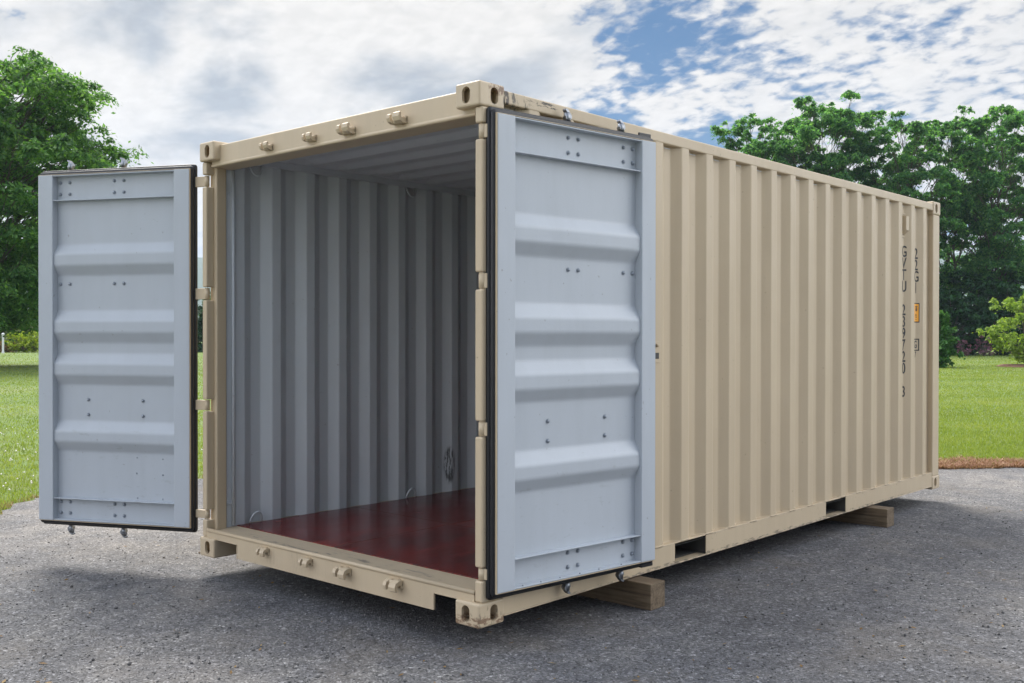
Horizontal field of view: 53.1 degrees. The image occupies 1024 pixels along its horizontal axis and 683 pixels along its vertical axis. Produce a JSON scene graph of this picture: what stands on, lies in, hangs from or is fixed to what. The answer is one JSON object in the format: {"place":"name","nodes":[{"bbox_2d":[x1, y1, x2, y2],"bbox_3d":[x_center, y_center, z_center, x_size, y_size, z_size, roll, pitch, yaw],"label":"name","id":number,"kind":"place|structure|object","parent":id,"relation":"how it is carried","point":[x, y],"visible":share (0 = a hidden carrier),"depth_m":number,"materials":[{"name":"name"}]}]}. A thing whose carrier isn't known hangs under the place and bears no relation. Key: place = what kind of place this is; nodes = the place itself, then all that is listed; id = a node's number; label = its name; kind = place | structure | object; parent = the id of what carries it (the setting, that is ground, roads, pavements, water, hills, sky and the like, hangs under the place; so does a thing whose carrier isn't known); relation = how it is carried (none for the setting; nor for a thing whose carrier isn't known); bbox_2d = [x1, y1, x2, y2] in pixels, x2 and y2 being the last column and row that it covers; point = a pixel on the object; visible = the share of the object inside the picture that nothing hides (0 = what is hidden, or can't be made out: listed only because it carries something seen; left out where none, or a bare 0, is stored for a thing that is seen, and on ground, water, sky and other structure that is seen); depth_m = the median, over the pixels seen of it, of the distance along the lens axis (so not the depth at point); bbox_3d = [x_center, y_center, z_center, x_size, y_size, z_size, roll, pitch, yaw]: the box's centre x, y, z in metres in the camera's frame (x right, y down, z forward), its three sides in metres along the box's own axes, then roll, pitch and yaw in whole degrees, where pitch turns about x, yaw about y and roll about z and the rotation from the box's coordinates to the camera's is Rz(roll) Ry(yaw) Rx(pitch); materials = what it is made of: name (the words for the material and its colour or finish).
{"place":"outdoors","nodes":[
{"label":"outdoors","id":0,"kind":"place"},
{"bbox_2d":[0,500,1021,682],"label":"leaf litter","id":1,"kind":"object","parent":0,"point":[3,681],"visible":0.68,"depth_m":5.03,"materials":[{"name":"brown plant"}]},
{"bbox_2d":[0,468,1023,682],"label":"driveway","id":2,"kind":"structure","parent":0,"point":[988,517],"depth_m":5.52,"materials":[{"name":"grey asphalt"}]},
{"bbox_2d":[575,575,664,610],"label":"timber beam","id":3,"kind":"structure","parent":2,"relation":"on","point":[643,592],"depth_m":5.71,"materials":[{"name":"brown wood"}]},
{"bbox_2d":[824,505,893,527],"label":"timber beam","id":4,"kind":"structure","parent":2,"relation":"on","point":[876,515],"depth_m":8.15,"materials":[{"name":"brown wood"}]},
{"bbox_2d":[38,80,939,628],"bbox_3d":[0.444,0.042,7.997,3.737,2.591,6.594,0,1,42],"label":"shipping container","id":5,"kind":"object","parent":4,"relation":"on","point":[484,354],"visible":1,"depth_m":6.63,"materials":[{"name":"beige metal"}]},
{"bbox_2d":[38,157,197,537],"bbox_3d":[-2.560,0.042,6.677,1.160,2.487,0.112,0,0,15],"label":"door","id":6,"kind":"structure","parent":5,"relation":"in","point":[118,247],"depth_m":6.66,"materials":[{"name":"blue paint"}]},
{"bbox_2d":[486,106,655,599],"bbox_3d":[0.315,0.055,5.242,1.167,2.487,0.112,0,1,-41],"label":"door","id":7,"kind":"structure","parent":5,"relation":"in","point":[571,206],"depth_m":5.19,"materials":[{"name":"blue paint"}]},
{"bbox_2d":[0,342,1023,514],"bbox_3d":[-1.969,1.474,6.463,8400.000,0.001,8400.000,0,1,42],"label":"lawn","id":8,"kind":"structure","parent":0,"point":[24,357],"depth_m":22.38,"materials":[{"name":"plant"}]},
{"bbox_2d":[2,333,3,352],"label":"white post","id":9,"kind":"object","parent":8,"relation":"on","point":[2,343],"visible":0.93,"depth_m":79.94,"materials":[{"name":"paint"}]},
{"bbox_2d":[0,340,22,352],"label":"shrub","id":10,"kind":"object","parent":8,"relation":"on","point":[6,349],"visible":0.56,"depth_m":83.52,"materials":[{"name":"green plant"}]},
{"bbox_2d":[0,327,32,350],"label":"shrub","id":11,"kind":"object","parent":8,"relation":"on","point":[5,337],"visible":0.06,"depth_m":91.19,"materials":[{"name":"green plant"}]},
{"bbox_2d":[1,331,38,352],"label":"shrub","id":12,"kind":"object","parent":8,"relation":"on","point":[30,340],"visible":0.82,"depth_m":83.46,"materials":[{"name":"green plant"}]},
{"bbox_2d":[0,45,153,344],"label":"broadleaf tree","id":13,"kind":"object","parent":8,"relation":"on","point":[28,144],"visible":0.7,"depth_m":44.07,"materials":[{"name":"green plant"}]},
{"bbox_2d":[0,474,202,513],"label":"dry grass","id":14,"kind":"structure","parent":8,"relation":"on","point":[9,506],"depth_m":9.15,"materials":[{"name":"plant"}]},
{"bbox_2d":[0,427,202,490],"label":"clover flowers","id":15,"kind":"object","parent":8,"relation":"on","point":[9,489],"visible":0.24,"depth_m":11.71,"materials":[{"name":"white plant"}]},
{"bbox_2d":[198,292,210,351],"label":"shrub","id":16,"kind":"object","parent":8,"relation":"on","point":[200,345],"visible":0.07,"depth_m":86.29,"materials":[{"name":"green plant"}]},
{"bbox_2d":[198,296,210,342],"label":"shrub","id":17,"kind":"object","parent":8,"relation":"on","point":[200,319],"visible":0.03,"depth_m":86.97,"materials":[{"name":"green plant"}]},
{"bbox_2d":[710,113,789,165],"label":"locust tree","id":18,"kind":"object","parent":8,"relation":"on","point":[757,148],"visible":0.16,"depth_m":79.33,"materials":[{"name":"green plant"}]},
{"bbox_2d":[749,116,833,170],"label":"locust tree","id":19,"kind":"object","parent":8,"relation":"on","point":[777,133],"visible":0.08,"depth_m":82.75,"materials":[{"name":"green plant"}]},
{"bbox_2d":[771,95,885,190],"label":"locust tree","id":20,"kind":"object","parent":8,"relation":"on","point":[809,129],"visible":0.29,"depth_m":78.38,"materials":[{"name":"green plant"}]},
{"bbox_2d":[790,90,947,217],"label":"locust tree","id":21,"kind":"object","parent":8,"relation":"on","point":[867,119],"visible":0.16,"depth_m":80.38,"materials":[{"name":"green plant"}]},
{"bbox_2d":[852,110,968,285],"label":"locust tree","id":22,"kind":"object","parent":8,"relation":"on","point":[905,176],"visible":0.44,"depth_m":77.53,"materials":[{"name":"green plant"}]},
{"bbox_2d":[939,300,958,349],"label":"shrub","id":23,"kind":"object","parent":8,"relation":"on","point":[945,308],"visible":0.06,"depth_m":76.16,"materials":[{"name":"green plant"}]},
{"bbox_2d":[894,105,1009,302],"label":"locust tree","id":24,"kind":"object","parent":8,"relation":"on","point":[949,129],"visible":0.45,"depth_m":79.34,"materials":[{"name":"green plant"}]},
{"bbox_2d":[939,310,965,367],"bbox_3d":[19.709,-0.077,47.578,2.163,2.775,2.396,0,0,0],"label":"evergreen tree","id":25,"kind":"object","parent":8,"relation":"on","point":[946,331],"visible":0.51,"depth_m":47.02,"materials":[{"name":"green plant"}]},
{"bbox_2d":[955,340,972,355],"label":"flowering shrub","id":26,"kind":"object","parent":8,"relation":"on","point":[966,352],"visible":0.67,"depth_m":72.86,"materials":[{"name":"purple plant"}]},
{"bbox_2d":[939,285,998,355],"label":"shrub","id":27,"kind":"object","parent":8,"relation":"on","point":[956,296],"visible":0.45,"depth_m":75.68,"materials":[{"name":"green plant"}]},
{"bbox_2d":[940,268,1012,354],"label":"shrub","id":28,"kind":"object","parent":8,"relation":"on","point":[980,286],"visible":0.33,"depth_m":77.04,"materials":[{"name":"green plant"}]},
{"bbox_2d":[935,104,1023,291],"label":"locust tree","id":29,"kind":"object","parent":8,"relation":"on","point":[1007,257],"visible":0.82,"depth_m":78.24,"materials":[{"name":"green plant"}]},
{"bbox_2d":[938,454,1023,468],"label":"dry grass","id":30,"kind":"structure","parent":8,"relation":"on","point":[979,464],"depth_m":11.87,"materials":[{"name":"brown plant"}]},
{"bbox_2d":[938,114,1023,351],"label":"locust tree","id":31,"kind":"object","parent":8,"relation":"on","point":[1018,188],"visible":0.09,"depth_m":84.57,"materials":[{"name":"green plant"}]},
{"bbox_2d":[972,335,994,355],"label":"flowering shrub","id":32,"kind":"object","parent":8,"relation":"on","point":[983,352],"visible":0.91,"depth_m":73.45,"materials":[{"name":"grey plant"}]},
{"bbox_2d":[953,279,1023,355],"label":"shrub","id":33,"kind":"object","parent":8,"relation":"on","point":[992,317],"visible":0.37,"depth_m":75.62,"materials":[{"name":"green plant"}]},
{"bbox_2d":[981,269,1023,349],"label":"shrub","id":34,"kind":"object","parent":8,"relation":"on","point":[1016,279],"visible":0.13,"depth_m":77.79,"materials":[{"name":"green plant"}]},
{"bbox_2d":[997,364,1023,366],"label":"mulch bed","id":35,"kind":"object","parent":8,"relation":"on","point":[1011,365],"visible":0.97,"depth_m":48.63,"materials":[{"name":"brown soil"}]},
{"bbox_2d":[976,294,1023,363],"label":"lime green tree","id":36,"kind":"object","parent":35,"relation":"on","point":[1012,304],"visible":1,"depth_m":48.80,"materials":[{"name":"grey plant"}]},
{"bbox_2d":[1002,157,1023,289],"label":"locust tree","id":37,"kind":"object","parent":8,"relation":"on","point":[1022,216],"visible":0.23,"depth_m":83.12,"materials":[{"name":"green plant"}]},
{"bbox_2d":[0,0,1023,256],"label":"sky","id":38,"kind":"structure","parent":0,"point":[185,74],"materials":[{"name":"white"}]},
{"bbox_2d":[6,243,1023,330],"bbox_3d":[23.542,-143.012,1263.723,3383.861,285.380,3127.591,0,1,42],"label":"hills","id":39,"kind":"structure","parent":0,"point":[200,274],"depth_m":1832.42,"materials":[{"name":"green plant"}]}
]}

